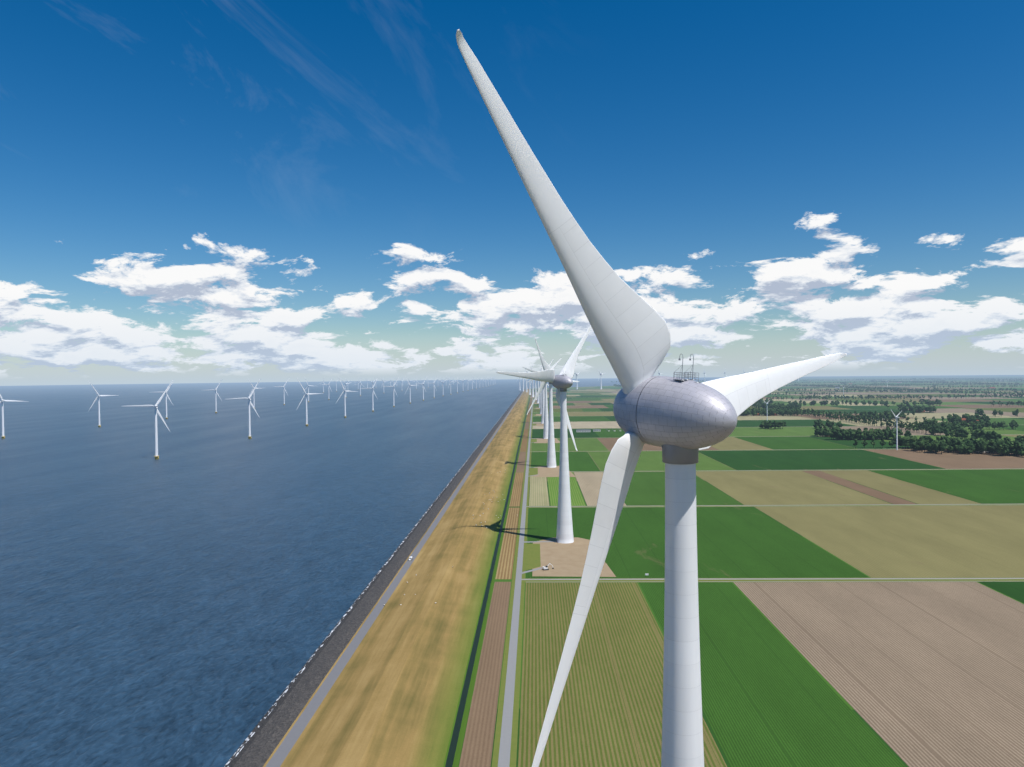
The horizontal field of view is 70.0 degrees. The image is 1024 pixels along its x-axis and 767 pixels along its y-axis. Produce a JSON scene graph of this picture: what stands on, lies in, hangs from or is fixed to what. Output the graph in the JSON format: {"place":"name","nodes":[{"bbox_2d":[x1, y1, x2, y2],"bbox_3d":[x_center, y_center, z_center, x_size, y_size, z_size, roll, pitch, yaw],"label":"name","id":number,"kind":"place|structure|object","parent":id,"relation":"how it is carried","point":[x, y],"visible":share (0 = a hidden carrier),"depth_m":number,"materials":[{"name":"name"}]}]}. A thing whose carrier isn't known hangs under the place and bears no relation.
{"place":"outdoors","nodes":[
{"label":"outdoors","id":0,"kind":"place"},
{"bbox_2d":[224,381,705,766],"bbox_3d":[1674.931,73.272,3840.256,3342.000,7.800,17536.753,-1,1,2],"label":"dike","id":1,"kind":"structure","parent":0,"point":[376,682],"depth_m":364.35,"materials":[{"name":"yellow plant"}]},
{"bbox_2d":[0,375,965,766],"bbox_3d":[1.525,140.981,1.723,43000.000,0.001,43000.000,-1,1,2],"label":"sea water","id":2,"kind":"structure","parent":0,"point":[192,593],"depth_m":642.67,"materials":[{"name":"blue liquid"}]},
{"bbox_2d":[0,395,28,438],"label":"offshore turbine","id":3,"kind":"object","parent":2,"relation":"in","point":[2,436],"visible":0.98,"depth_m":1760.60,"materials":[{"name":"white metal"}]},
{"bbox_2d":[88,380,115,426],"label":"offshore turbine","id":4,"kind":"object","parent":2,"relation":"in","point":[98,397],"visible":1,"depth_m":2141.45,"materials":[{"name":"white metal"}]},
{"bbox_2d":[128,380,172,458],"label":"offshore turbine","id":5,"kind":"object","parent":2,"relation":"in","point":[156,431],"visible":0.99,"depth_m":1274.66,"materials":[{"name":"white metal"}]},
{"bbox_2d":[156,379,174,418],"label":"offshore turbine","id":6,"kind":"object","parent":2,"relation":"in","point":[166,398],"visible":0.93,"depth_m":2523.19,"materials":[{"name":"white metal"}]},
{"bbox_2d":[211,381,221,412],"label":"offshore turbine","id":7,"kind":"object","parent":2,"relation":"in","point":[215,398],"visible":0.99,"depth_m":2905.46,"materials":[{"name":"white metal"}]},
{"bbox_2d":[231,380,259,438],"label":"offshore turbine","id":8,"kind":"object","parent":2,"relation":"in","point":[249,423],"visible":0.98,"depth_m":1679.33,"materials":[{"name":"white metal"}]},
{"bbox_2d":[248,379,258,407],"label":"offshore turbine","id":9,"kind":"object","parent":2,"relation":"in","point":[253,395],"visible":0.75,"depth_m":3286.33,"materials":[{"name":"white metal"}]},
{"bbox_2d":[273,380,287,404],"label":"offshore turbine","id":10,"kind":"object","parent":2,"relation":"in","point":[285,390],"visible":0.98,"depth_m":3668.83,"materials":[{"name":"white metal"}]},
{"bbox_2d":[297,378,322,425],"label":"offshore turbine","id":11,"kind":"object","parent":2,"relation":"in","point":[306,394],"visible":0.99,"depth_m":2083.46,"materials":[{"name":"white metal"}]},
{"bbox_2d":[336,378,357,417],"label":"offshore turbine","id":12,"kind":"object","parent":2,"relation":"in","point":[345,399],"visible":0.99,"depth_m":2488.64,"materials":[{"name":"white metal"}]},
{"bbox_2d":[360,378,377,411],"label":"offshore turbine","id":13,"kind":"object","parent":2,"relation":"in","point":[372,388],"visible":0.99,"depth_m":2892.73,"materials":[{"name":"white metal"}]},
{"bbox_2d":[383,377,398,406],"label":"offshore turbine","id":14,"kind":"object","parent":2,"relation":"in","point":[393,391],"visible":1,"depth_m":3297.34,"materials":[{"name":"white metal"}]},
{"bbox_2d":[0,0,1023,385],"label":"sky","id":15,"kind":"structure","parent":0,"point":[192,191],"materials":[{"name":"blue"}]},
{"bbox_2d":[458,375,1023,766],"bbox_3d":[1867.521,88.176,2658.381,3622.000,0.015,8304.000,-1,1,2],"label":"farm fields","id":16,"kind":"structure","parent":0,"point":[922,674],"depth_m":437.68,"materials":[{"name":"green plant"}]},
{"bbox_2d":[526,365,533,396],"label":"turbine","id":17,"kind":"object","parent":16,"relation":"on","point":[532,386],"visible":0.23,"depth_m":4553.54,"materials":[{"name":"white metal"}]},
{"bbox_2d":[532,369,538,402],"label":"turbine","id":18,"kind":"object","parent":16,"relation":"on","point":[537,391],"visible":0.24,"depth_m":3567.06,"materials":[{"name":"white metal"}]},
{"bbox_2d":[528,366,548,413],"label":"turbine","id":19,"kind":"object","parent":16,"relation":"on","point":[541,395],"visible":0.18,"depth_m":2581.29,"materials":[{"name":"white metal"}]},
{"bbox_2d":[523,359,560,438],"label":"turbine","id":20,"kind":"object","parent":16,"relation":"on","point":[545,429],"visible":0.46,"depth_m":1595.95,"materials":[{"name":"white metal"}]},
{"bbox_2d":[496,325,591,542],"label":"turbine","id":21,"kind":"object","parent":16,"relation":"on","point":[562,382],"visible":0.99,"depth_m":610.62,"materials":[{"name":"white metal"}]},
{"bbox_2d":[541,360,552,423],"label":"turbine","id":22,"kind":"object","parent":16,"relation":"on","point":[542,415],"visible":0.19,"depth_m":2088.70,"materials":[{"name":"white metal"}]},
{"bbox_2d":[527,338,578,467],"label":"turbine","id":23,"kind":"object","parent":16,"relation":"on","point":[551,458],"visible":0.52,"depth_m":1103.02,"materials":[{"name":"white metal"}]},
{"bbox_2d":[576,429,620,431],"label":"farm buildings","id":24,"kind":"structure","parent":16,"relation":"on","point":[588,430],"depth_m":1767.33,"materials":[{"name":"grey tile"}]},
{"bbox_2d":[456,29,846,766],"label":"turbine","id":25,"kind":"object","parent":16,"relation":"on","point":[682,419],"visible":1,"depth_m":118.13,"materials":[{"name":"white metal"}]},
{"bbox_2d":[492,386,1023,766],"bbox_3d":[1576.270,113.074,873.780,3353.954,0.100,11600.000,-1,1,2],"label":"roads and tracks","id":26,"kind":"structure","parent":16,"relation":"on","point":[566,559],"depth_m":511.63,"materials":[{"name":"grey asphalt"}]},
{"bbox_2d":[611,378,1023,406],"bbox_3d":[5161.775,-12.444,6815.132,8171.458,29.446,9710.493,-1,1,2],"label":"trees","id":27,"kind":"object","parent":16,"relation":"on","point":[901,390],"visible":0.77,"depth_m":4756.52,"materials":[{"name":"green plant"}]},
{"bbox_2d":[750,402,939,434],"bbox_3d":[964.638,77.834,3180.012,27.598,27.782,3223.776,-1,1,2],"label":"trees","id":28,"kind":"object","parent":16,"relation":"on","point":[858,418],"visible":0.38,"depth_m":1949.59,"materials":[{"name":"green plant"}]},
{"bbox_2d":[739,398,1023,455],"bbox_3d":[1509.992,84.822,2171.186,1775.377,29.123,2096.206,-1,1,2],"label":"farmstead trees","id":29,"kind":"object","parent":16,"relation":"on","point":[996,443],"visible":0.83,"depth_m":1524.46,"materials":[{"name":"green plant"}]},
{"bbox_2d":[753,378,1023,452],"bbox_3d":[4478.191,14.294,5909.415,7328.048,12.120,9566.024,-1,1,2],"label":"farm buildings","id":30,"kind":"structure","parent":16,"relation":"on","point":[963,419],"depth_m":2346.77,"materials":[{"name":"red tile"}]},
{"bbox_2d":[891,410,901,449],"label":"wind turbine","id":31,"kind":"object","parent":16,"relation":"on","point":[896,417],"visible":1,"depth_m":1290.06,"materials":[{"name":"white metal"}]},
{"bbox_2d":[836,411,1011,447],"bbox_3d":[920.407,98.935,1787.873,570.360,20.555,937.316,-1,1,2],"label":"trees","id":32,"kind":"object","parent":16,"relation":"on","point":[873,443],"visible":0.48,"depth_m":1729.31,"materials":[{"name":"green plant"}]}
]}

